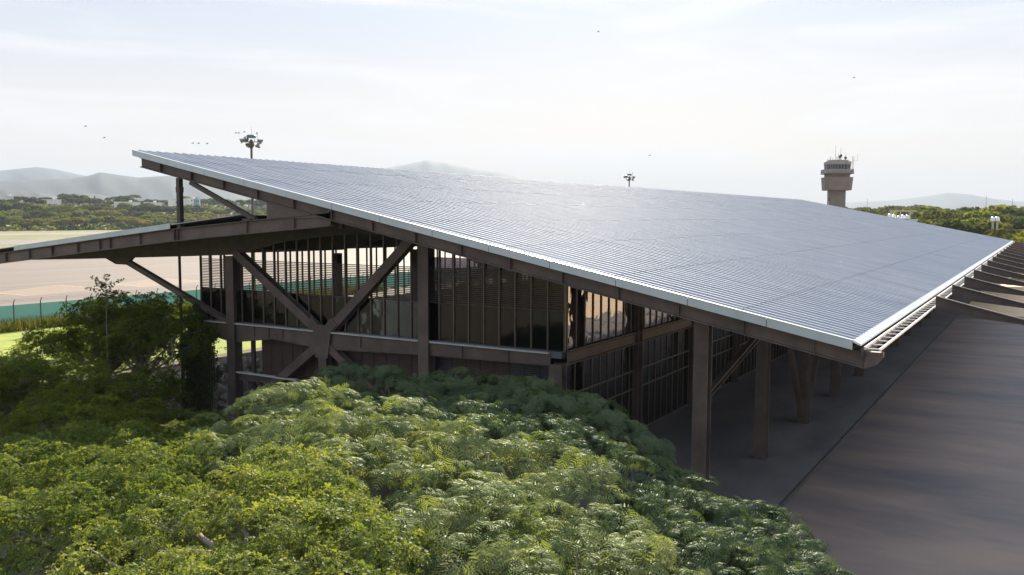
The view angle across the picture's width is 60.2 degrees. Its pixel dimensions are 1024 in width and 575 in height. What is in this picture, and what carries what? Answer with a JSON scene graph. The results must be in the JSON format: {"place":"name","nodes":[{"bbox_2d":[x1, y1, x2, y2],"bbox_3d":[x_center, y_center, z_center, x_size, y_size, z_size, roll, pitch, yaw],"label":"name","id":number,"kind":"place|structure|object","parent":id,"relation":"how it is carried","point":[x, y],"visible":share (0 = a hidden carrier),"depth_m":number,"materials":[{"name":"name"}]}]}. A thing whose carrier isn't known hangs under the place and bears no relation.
{"place":"outdoors","nodes":[
{"label":"outdoors","id":0,"kind":"place"},
{"bbox_2d":[0,167,83,180],"bbox_3d":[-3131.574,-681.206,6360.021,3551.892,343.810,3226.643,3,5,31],"label":"mountain","id":1,"kind":"structure","parent":0,"point":[33,173],"depth_m":5851.43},
{"bbox_2d":[0,188,113,205],"bbox_3d":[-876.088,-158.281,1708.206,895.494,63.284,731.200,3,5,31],"label":"hill","id":2,"kind":"structure","parent":0,"point":[18,193],"depth_m":1602.56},
{"bbox_2d":[0,172,258,207],"bbox_3d":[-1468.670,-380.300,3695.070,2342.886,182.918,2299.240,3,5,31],"label":"hill range","id":3,"kind":"structure","parent":0,"point":[144,188],"depth_m":3233.47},
{"bbox_2d":[0,315,261,382],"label":"lawn","id":4,"kind":"structure","parent":0,"point":[6,338],"depth_m":81.58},
{"bbox_2d":[11,325,131,368],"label":"leafy shrub","id":5,"kind":"object","parent":4,"relation":"on","point":[78,360],"visible":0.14,"depth_m":70.44,"materials":[{"name":"green plant"}]},
{"bbox_2d":[75,299,194,332],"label":"leafy shrub","id":6,"kind":"object","parent":4,"relation":"on","point":[186,303],"visible":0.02,"depth_m":92.72,"materials":[{"name":"green plant"}]},
{"bbox_2d":[0,282,387,332],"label":"long grass","id":7,"kind":"structure","parent":4,"relation":"on","point":[19,324],"depth_m":94.21,"materials":[{"name":"green plant"}]},
{"bbox_2d":[0,269,409,324],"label":"fence","id":8,"kind":"object","parent":4,"relation":"on","point":[25,310],"visible":0.12,"depth_m":99.66,"materials":[{"name":"green"}]},
{"bbox_2d":[0,206,264,247],"bbox_3d":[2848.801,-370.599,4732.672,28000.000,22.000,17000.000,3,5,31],"label":"ground","id":9,"kind":"structure","parent":0,"point":[25,237],"depth_m":544.53,"materials":[{"name":"green plant"}]},
{"bbox_2d":[0,203,11,209],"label":"distant tree","id":10,"kind":"object","parent":9,"relation":"on","point":[3,205],"visible":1,"depth_m":785.17,"materials":[{"name":"green plant"}]},
{"bbox_2d":[0,214,24,225],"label":"distant tree","id":11,"kind":"object","parent":9,"relation":"on","point":[11,218],"visible":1,"depth_m":666.11,"materials":[{"name":"green plant"}]},
{"bbox_2d":[0,209,25,215],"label":"distant tree","id":12,"kind":"object","parent":9,"relation":"on","point":[11,212],"visible":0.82,"depth_m":740.85,"materials":[{"name":"green plant"}]},
{"bbox_2d":[12,202,35,206],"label":"distant tree","id":13,"kind":"object","parent":9,"relation":"on","point":[21,204],"visible":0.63,"depth_m":804.23,"materials":[{"name":"green plant"}]},
{"bbox_2d":[13,214,39,218],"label":"distant tree","id":14,"kind":"object","parent":9,"relation":"on","point":[27,217],"visible":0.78,"depth_m":734.63,"materials":[{"name":"green plant"}]},
{"bbox_2d":[15,221,38,226],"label":"distant tree","id":15,"kind":"object","parent":9,"relation":"on","point":[22,224],"visible":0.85,"depth_m":675.32,"materials":[{"name":"green plant"}]},
{"bbox_2d":[20,197,36,202],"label":"distant tree","id":16,"kind":"object","parent":9,"relation":"on","point":[30,199],"visible":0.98,"depth_m":934.99,"materials":[{"name":"green plant"}]},
{"bbox_2d":[0,239,57,244],"bbox_3d":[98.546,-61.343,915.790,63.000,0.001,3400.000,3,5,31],"label":"runway","id":17,"kind":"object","parent":9,"relation":"on","point":[6,242],"depth_m":398.53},
{"bbox_2d":[17,205,46,210],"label":"distant tree","id":18,"kind":"object","parent":9,"relation":"on","point":[37,207],"visible":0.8,"depth_m":813.42,"materials":[{"name":"green plant"}]},
{"bbox_2d":[12,218,53,224],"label":"distant tree","id":19,"kind":"object","parent":9,"relation":"on","point":[35,220],"visible":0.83,"depth_m":681.04,"materials":[{"name":"green plant"}]},
{"bbox_2d":[20,212,51,217],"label":"distant tree","id":20,"kind":"object","parent":9,"relation":"on","point":[39,214],"visible":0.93,"depth_m":741.92,"materials":[{"name":"green plant"}]},
{"bbox_2d":[24,209,55,218],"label":"distant tree","id":21,"kind":"object","parent":9,"relation":"on","point":[34,212],"visible":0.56,"depth_m":750.42,"materials":[{"name":"green plant"}]},
{"bbox_2d":[31,220,63,229],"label":"distant tree","id":22,"kind":"object","parent":9,"relation":"on","point":[46,224],"visible":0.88,"depth_m":687.51,"materials":[{"name":"green plant"}]},
{"bbox_2d":[41,198,61,206],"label":"distant house","id":23,"kind":"structure","parent":9,"relation":"on","point":[53,201],"depth_m":946.47,"materials":[{"name":"grey"}]},
{"bbox_2d":[0,232,106,234],"bbox_3d":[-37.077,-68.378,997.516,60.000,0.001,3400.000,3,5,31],"label":"taxiway","id":24,"kind":"structure","parent":9,"relation":"on","point":[59,233],"depth_m":570.68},
{"bbox_2d":[44,215,69,220],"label":"distant tree","id":25,"kind":"object","parent":9,"relation":"on","point":[58,217],"visible":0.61,"depth_m":722.76,"materials":[{"name":"green plant"}]},
{"bbox_2d":[43,213,75,217],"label":"distant tree","id":26,"kind":"object","parent":9,"relation":"on","point":[64,214],"visible":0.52,"depth_m":751.95,"materials":[{"name":"green plant"}]},
{"bbox_2d":[47,206,72,211],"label":"distant tree","id":27,"kind":"object","parent":9,"relation":"on","point":[59,208],"visible":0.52,"depth_m":817.44,"materials":[{"name":"green plant"}]},
{"bbox_2d":[49,208,78,215],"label":"distant tree","id":28,"kind":"object","parent":9,"relation":"on","point":[71,210],"visible":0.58,"depth_m":788.29,"materials":[{"name":"green plant"}]},
{"bbox_2d":[48,217,90,225],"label":"distant tree","id":29,"kind":"object","parent":9,"relation":"on","point":[73,220],"visible":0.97,"depth_m":694.71,"materials":[{"name":"green plant"}]},
{"bbox_2d":[57,193,89,204],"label":"distant tree","id":30,"kind":"object","parent":9,"relation":"on","point":[60,196],"visible":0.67,"depth_m":990.53,"materials":[{"name":"green plant"}]},
{"bbox_2d":[62,197,88,204],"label":"distant tree","id":31,"kind":"object","parent":9,"relation":"on","point":[78,200],"visible":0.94,"depth_m":980.55,"materials":[{"name":"green plant"}]},
{"bbox_2d":[65,209,92,217],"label":"distant tree","id":32,"kind":"object","parent":9,"relation":"on","point":[84,212],"visible":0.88,"depth_m":779.20,"materials":[{"name":"green plant"}]},
{"bbox_2d":[80,197,104,203],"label":"distant tree","id":33,"kind":"object","parent":9,"relation":"on","point":[93,200],"visible":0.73,"depth_m":996.64,"materials":[{"name":"green plant"}]},
{"bbox_2d":[83,215,102,224],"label":"distant tree","id":34,"kind":"object","parent":9,"relation":"on","point":[93,218],"visible":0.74,"depth_m":720.32,"materials":[{"name":"green plant"}]},
{"bbox_2d":[77,204,110,211],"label":"distant tree","id":35,"kind":"object","parent":9,"relation":"on","point":[88,206],"visible":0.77,"depth_m":867.43,"materials":[{"name":"green plant"}]},
{"bbox_2d":[92,212,114,215],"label":"distant tree","id":36,"kind":"object","parent":9,"relation":"on","point":[103,214],"visible":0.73,"depth_m":801.31,"materials":[{"name":"green plant"}]},
{"bbox_2d":[93,209,126,214],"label":"distant tree","id":37,"kind":"object","parent":9,"relation":"on","point":[102,211],"visible":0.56,"depth_m":823.42,"materials":[{"name":"green plant"}]},
{"bbox_2d":[98,216,122,224],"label":"distant tree","id":38,"kind":"object","parent":9,"relation":"on","point":[103,218],"visible":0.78,"depth_m":731.44,"materials":[{"name":"green plant"}]},
{"bbox_2d":[105,222,125,229],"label":"distant tree","id":39,"kind":"object","parent":9,"relation":"on","point":[119,224],"visible":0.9,"depth_m":728.68,"materials":[{"name":"green plant"}]},
{"bbox_2d":[105,197,137,201],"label":"distant tree","id":40,"kind":"object","parent":9,"relation":"on","point":[123,199],"visible":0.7,"depth_m":1033.07,"materials":[{"name":"green plant"}]},
{"bbox_2d":[101,217,147,228],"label":"distant tree","id":41,"kind":"object","parent":9,"relation":"on","point":[130,220],"visible":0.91,"depth_m":738.29,"materials":[{"name":"green plant"}]},
{"bbox_2d":[111,195,141,201],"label":"distant tree","id":42,"kind":"object","parent":9,"relation":"on","point":[129,196],"visible":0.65,"depth_m":1041.76,"materials":[{"name":"green plant"}]},
{"bbox_2d":[114,200,140,207],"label":"distant house","id":43,"kind":"structure","parent":9,"relation":"on","point":[129,202],"depth_m":971.55,"materials":[{"name":"grey"}]},
{"bbox_2d":[115,203,140,212],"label":"distant tree","id":44,"kind":"object","parent":9,"relation":"on","point":[122,205],"visible":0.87,"depth_m":907.46,"materials":[{"name":"green plant"}]},
{"bbox_2d":[0,199,266,230],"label":"scrub","id":45,"kind":"object","parent":9,"relation":"on","point":[58,226],"visible":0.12,"depth_m":728.90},
{"bbox_2d":[119,210,149,215],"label":"distant tree","id":46,"kind":"object","parent":9,"relation":"on","point":[135,213],"visible":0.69,"depth_m":817.28,"materials":[{"name":"green plant"}]},
{"bbox_2d":[117,215,154,219],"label":"distant tree","id":47,"kind":"object","parent":9,"relation":"on","point":[148,216],"visible":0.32,"depth_m":775.58,"materials":[{"name":"green plant"}]},
{"bbox_2d":[141,220,168,225],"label":"distant tree","id":48,"kind":"object","parent":9,"relation":"on","point":[157,222],"visible":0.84,"depth_m":760.78,"materials":[{"name":"green plant"}]},
{"bbox_2d":[144,199,167,202],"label":"distant tree","id":49,"kind":"object","parent":9,"relation":"on","point":[156,200],"visible":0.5,"depth_m":1060.17,"materials":[{"name":"green plant"}]},
{"bbox_2d":[143,205,173,211],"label":"distant tree","id":50,"kind":"object","parent":9,"relation":"on","point":[160,207],"visible":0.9,"depth_m":922.48,"materials":[{"name":"green plant"}]},
{"bbox_2d":[153,212,176,216],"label":"distant tree","id":51,"kind":"object","parent":9,"relation":"on","point":[171,215],"visible":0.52,"depth_m":861.64,"materials":[{"name":"green plant"}]},
{"bbox_2d":[152,217,186,223],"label":"distant tree","id":52,"kind":"object","parent":9,"relation":"on","point":[174,220],"visible":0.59,"depth_m":773.30,"materials":[{"name":"green plant"}]},
{"bbox_2d":[167,199,184,205],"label":"distant house","id":53,"kind":"structure","parent":9,"relation":"on","point":[171,202],"depth_m":1057.42,"materials":[{"name":"grey"}]},
{"bbox_2d":[164,205,193,212],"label":"distant tree","id":54,"kind":"object","parent":9,"relation":"on","point":[175,209],"visible":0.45,"depth_m":939.65,"materials":[{"name":"green plant"}]},
{"bbox_2d":[183,197,200,205],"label":"apartment block","id":55,"kind":"structure","parent":9,"relation":"on","point":[189,201],"depth_m":1100.89,"materials":[{"name":"grey"}]},
{"bbox_2d":[184,217,209,221],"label":"distant tree","id":56,"kind":"object","parent":9,"relation":"on","point":[193,219],"visible":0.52,"depth_m":793.05,"materials":[{"name":"green plant"}]},
{"bbox_2d":[196,207,218,212],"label":"distant tree","id":57,"kind":"object","parent":9,"relation":"on","point":[201,208],"visible":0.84,"depth_m":981.22,"materials":[{"name":"green plant"}]},
{"bbox_2d":[200,200,220,205],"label":"distant tree","id":58,"kind":"object","parent":9,"relation":"on","point":[209,202],"visible":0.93,"depth_m":1145.86,"materials":[{"name":"green plant"}]},
{"bbox_2d":[204,209,229,213],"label":"distant tree","id":59,"kind":"object","parent":9,"relation":"on","point":[217,212],"visible":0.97,"depth_m":977.97,"materials":[{"name":"green plant"}]},
{"bbox_2d":[246,199,266,208],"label":"distant tree","id":60,"kind":"object","parent":9,"relation":"on","point":[262,203],"visible":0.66,"depth_m":1202.30,"materials":[{"name":"green plant"}]},
{"bbox_2d":[854,209,880,214],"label":"distant tree","id":61,"kind":"object","parent":9,"relation":"on","point":[871,211],"visible":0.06,"depth_m":443.63,"materials":[{"name":"green plant"}]},
{"bbox_2d":[845,207,900,214],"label":"distant tree","id":62,"kind":"object","parent":9,"relation":"on","point":[884,211],"visible":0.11,"depth_m":489.53,"materials":[{"name":"green plant"}]},
{"bbox_2d":[876,205,926,219],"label":"distant tree","id":63,"kind":"object","parent":9,"relation":"on","point":[879,209],"visible":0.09,"depth_m":497.23,"materials":[{"name":"green plant"}]},
{"bbox_2d":[891,209,933,220],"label":"distant tree","id":64,"kind":"object","parent":9,"relation":"on","point":[915,213],"visible":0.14,"depth_m":445.68,"materials":[{"name":"green plant"}]},
{"bbox_2d":[918,206,942,209],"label":"distant tree","id":65,"kind":"object","parent":9,"relation":"on","point":[935,208],"visible":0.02,"depth_m":480.07,"materials":[{"name":"green plant"}]},
{"bbox_2d":[909,206,953,219],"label":"distant tree","id":66,"kind":"object","parent":9,"relation":"on","point":[921,209],"visible":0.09,"depth_m":465.50,"materials":[{"name":"green plant"}]},
{"bbox_2d":[934,206,980,217],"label":"distant tree","id":67,"kind":"object","parent":9,"relation":"on","point":[961,209],"visible":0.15,"depth_m":463.75,"materials":[{"name":"green plant"}]},
{"bbox_2d":[979,204,1023,215],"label":"distant tree","id":68,"kind":"object","parent":9,"relation":"on","point":[1001,208],"visible":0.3,"depth_m":416.77,"materials":[{"name":"green plant"}]},
{"bbox_2d":[999,206,1023,216],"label":"distant tree","id":69,"kind":"object","parent":9,"relation":"on","point":[1011,212],"visible":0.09,"depth_m":416.98,"materials":[{"name":"green plant"}]},
{"bbox_2d":[31,356,261,410],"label":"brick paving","id":70,"kind":"structure","parent":0,"point":[219,393],"depth_m":62.38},
{"bbox_2d":[136,357,262,409],"bbox_3d":[-19.323,6.454,61.663,16.743,2.914,18.023,2,5,19],"label":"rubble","id":71,"kind":"object","parent":70,"relation":"on","point":[222,385],"visible":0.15,"depth_m":60.32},
{"bbox_2d":[0,247,463,305],"bbox_3d":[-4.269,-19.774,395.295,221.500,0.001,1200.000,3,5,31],"label":"apron","id":72,"kind":"object","parent":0,"point":[60,275],"depth_m":184.44,"materials":[{"name":"concrete"}]},
{"bbox_2d":[0,262,409,295],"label":"barbed wire","id":73,"kind":"object","parent":72,"relation":"on","point":[55,288],"visible":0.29,"depth_m":148.79,"materials":[{"name":"white paint"}]},
{"bbox_2d":[7,253,456,285],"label":"apron lines","id":74,"kind":"object","parent":72,"relation":"on","point":[147,265],"depth_m":187.95,"materials":[{"name":"paint"}]},
{"bbox_2d":[239,130,262,289],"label":"floodlight mast","id":75,"kind":"object","parent":72,"relation":"on","point":[250,144],"visible":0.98,"depth_m":112.11,"materials":[{"name":"grey"}]},
{"bbox_2d":[413,288,416,308],"bbox_3d":[-6.353,0.718,60.555,0.950,1.460,0.800,3,5,31],"label":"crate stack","id":76,"kind":"object","parent":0,"point":[414,305],"visible":0.1,"depth_m":60.26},
{"bbox_2d":[385,160,515,177],"bbox_3d":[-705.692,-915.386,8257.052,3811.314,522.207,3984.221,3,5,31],"label":"mountain peak","id":77,"kind":"structure","parent":0,"point":[430,166],"depth_m":7882.49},
{"bbox_2d":[0,274,1016,574],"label":"soil","id":78,"kind":"structure","parent":0,"point":[382,492],"depth_m":36.36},
{"bbox_2d":[0,343,62,396],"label":"leafy shrub","id":79,"kind":"object","parent":78,"relation":"on","point":[27,356],"visible":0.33,"depth_m":59.84,"materials":[{"name":"green plant"}]},
{"bbox_2d":[0,357,80,423],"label":"leafy shrub","id":80,"kind":"object","parent":78,"relation":"on","point":[7,385],"visible":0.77,"depth_m":51.61,"materials":[{"name":"green plant"}]},
{"bbox_2d":[0,382,184,462],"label":"leafy shrub","id":81,"kind":"object","parent":78,"relation":"on","point":[29,422],"visible":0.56,"depth_m":40.82,"materials":[{"name":"green plant"}]},
{"bbox_2d":[19,292,185,376],"bbox_3d":[-25.225,3.886,55.283,9.903,7.479,7.859,3,5,31],"label":"leafy tree","id":82,"kind":"object","parent":78,"relation":"on","point":[73,342],"visible":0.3,"depth_m":53.91,"materials":[{"name":"green plant"}]},
{"bbox_2d":[85,274,125,373],"bbox_3d":[-23.035,3.520,50.342,2.011,8.607,1.802,-1,5,-10],"label":"sapling","id":83,"kind":"object","parent":78,"relation":"on","point":[103,284],"visible":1,"depth_m":50.23,"materials":[{"name":"green plant"}]},
{"bbox_2d":[36,352,192,434],"bbox_3d":[-21.565,6.089,48.298,8.194,4.870,7.127,3,5,31],"label":"leafy shrub","id":84,"kind":"object","parent":78,"relation":"on","point":[162,388],"visible":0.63,"depth_m":47.59,"materials":[{"name":"green plant"}]},
{"bbox_2d":[0,419,268,574],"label":"leafy tree","id":85,"kind":"object","parent":78,"relation":"on","point":[108,486],"visible":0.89,"depth_m":23.11,"materials":[{"name":"green plant"}]},
{"bbox_2d":[53,289,226,393],"bbox_3d":[-22.216,4.003,52.390,9.608,7.636,6.810,3,5,31],"label":"leafy tree","id":86,"kind":"object","parent":78,"relation":"on","point":[155,337],"visible":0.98,"depth_m":51.72,"materials":[{"name":"green plant"}]},
{"bbox_2d":[127,400,249,469],"bbox_3d":[-15.528,7.490,42.735,6.315,3.849,7.478,-3,6,-35],"label":"leafy shrub","id":87,"kind":"object","parent":78,"relation":"on","point":[186,416],"visible":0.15,"depth_m":43.07,"materials":[{"name":"green plant"}]},
{"bbox_2d":[45,441,444,574],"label":"lime tree","id":88,"kind":"object","parent":78,"relation":"on","point":[311,514],"visible":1,"depth_m":16.17,"materials":[{"name":"green plant"}]},
{"bbox_2d":[175,376,454,560],"bbox_3d":[-6.337,6.445,27.876,8.022,6.951,15.327,-2,5,-23],"label":"feathery tree","id":89,"kind":"object","parent":78,"relation":"on","point":[329,430],"visible":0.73,"depth_m":25.20,"materials":[{"name":"green plant"}]},
{"bbox_2d":[262,361,675,535],"bbox_3d":[-2.611,6.314,33.393,18.617,6.240,10.731,3,5,31],"label":"feathery tree","id":90,"kind":"object","parent":78,"relation":"on","point":[487,397],"visible":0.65,"depth_m":30.95,"materials":[{"name":"green plant"}]},
{"bbox_2d":[350,413,711,574],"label":"feathery tree","id":91,"kind":"object","parent":78,"relation":"on","point":[496,549],"visible":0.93,"depth_m":19.08,"materials":[{"name":"green plant"}]},
{"bbox_2d":[623,170,634,186],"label":"floodlight mast","id":92,"kind":"object","parent":78,"relation":"on","point":[629,177],"visible":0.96,"depth_m":210.58,"materials":[{"name":"grey"}]},
{"bbox_2d":[536,431,854,574],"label":"feathery tree","id":93,"kind":"object","parent":78,"relation":"on","point":[711,551],"visible":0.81,"depth_m":23.39,"materials":[{"name":"green plant"}]},
{"bbox_2d":[820,150,857,207],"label":"control tower","id":94,"kind":"structure","parent":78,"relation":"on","point":[836,182],"depth_m":230.59,"materials":[{"name":"concrete"}]},
{"bbox_2d":[889,210,917,221],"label":"open shed","id":95,"kind":"structure","parent":78,"relation":"on","point":[915,220],"depth_m":218.78,"materials":[{"name":"metal"}]},
{"bbox_2d":[883,210,1007,225],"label":"distant tree","id":96,"kind":"object","parent":78,"relation":"on","point":[987,214],"visible":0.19,"depth_m":303.09,"materials":[{"name":"green plant"}]},
{"bbox_2d":[920,209,981,219],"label":"distant tree","id":97,"kind":"object","parent":78,"relation":"on","point":[945,214],"visible":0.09,"depth_m":308.59,"materials":[{"name":"green plant"}]},
{"bbox_2d":[910,217,1015,234],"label":"distant tree","id":98,"kind":"object","parent":78,"relation":"on","point":[978,227],"visible":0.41,"depth_m":219.47,"materials":[{"name":"green plant"}]},
{"bbox_2d":[960,217,1000,222],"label":"distant tree","id":99,"kind":"object","parent":78,"relation":"on","point":[985,220],"visible":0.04,"depth_m":295.34,"materials":[{"name":"green plant"}]},
{"bbox_2d":[1000,213,1023,229],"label":"distant tree","id":100,"kind":"object","parent":78,"relation":"on","point":[1015,221],"visible":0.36,"depth_m":296.63,"materials":[{"name":"green plant"}]},
{"bbox_2d":[1005,231,1023,239],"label":"distant tree","id":101,"kind":"object","parent":78,"relation":"on","point":[1017,235],"visible":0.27,"depth_m":200.35,"materials":[{"name":"green plant"}]},
{"bbox_2d":[0,0,1023,203],"label":"sky","id":102,"kind":"structure","parent":0,"point":[735,97],"materials":[{"name":"white"}]},
{"bbox_2d":[140,283,979,532],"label":"plaza","id":103,"kind":"structure","parent":0,"point":[797,452],"depth_m":51.21,"materials":[{"name":"concrete"}]},
{"bbox_2d":[0,150,1023,507],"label":"terminal building","id":104,"kind":"structure","parent":103,"relation":"on","point":[646,306],"depth_m":48.41,"materials":[{"name":"grey metal"}]},
{"bbox_2d":[173,303,222,412],"bbox_3d":[-19.186,4.373,54.080,3.631,7.037,2.138,3,5,31],"label":"creeper","id":105,"kind":"object","parent":104,"relation":"hanging from","point":[201,379],"visible":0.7,"depth_m":53.68,"materials":[{"name":"green plant"}]},
{"bbox_2d":[722,316,1023,574],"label":"road","id":106,"kind":"structure","parent":0,"point":[919,470],"depth_m":41.64,"materials":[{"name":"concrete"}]},
{"bbox_2d":[723,290,980,565],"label":"kerb","id":107,"kind":"structure","parent":106,"relation":"on","point":[783,502],"depth_m":48.65,"materials":[{"name":"concrete"}]},
{"bbox_2d":[845,193,1023,209],"bbox_3d":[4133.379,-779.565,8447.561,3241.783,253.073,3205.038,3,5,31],"label":"hill","id":108,"kind":"structure","parent":0,"point":[950,201],"depth_m":8082.06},
{"bbox_2d":[969,272,1023,316],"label":"tan paving","id":109,"kind":"structure","parent":0,"point":[1014,311],"depth_m":123.31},
{"bbox_2d":[984,228,1011,238],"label":"palm tree","id":110,"kind":"object","parent":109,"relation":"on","point":[997,233],"visible":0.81,"depth_m":181.65,"materials":[{"name":"green plant"}]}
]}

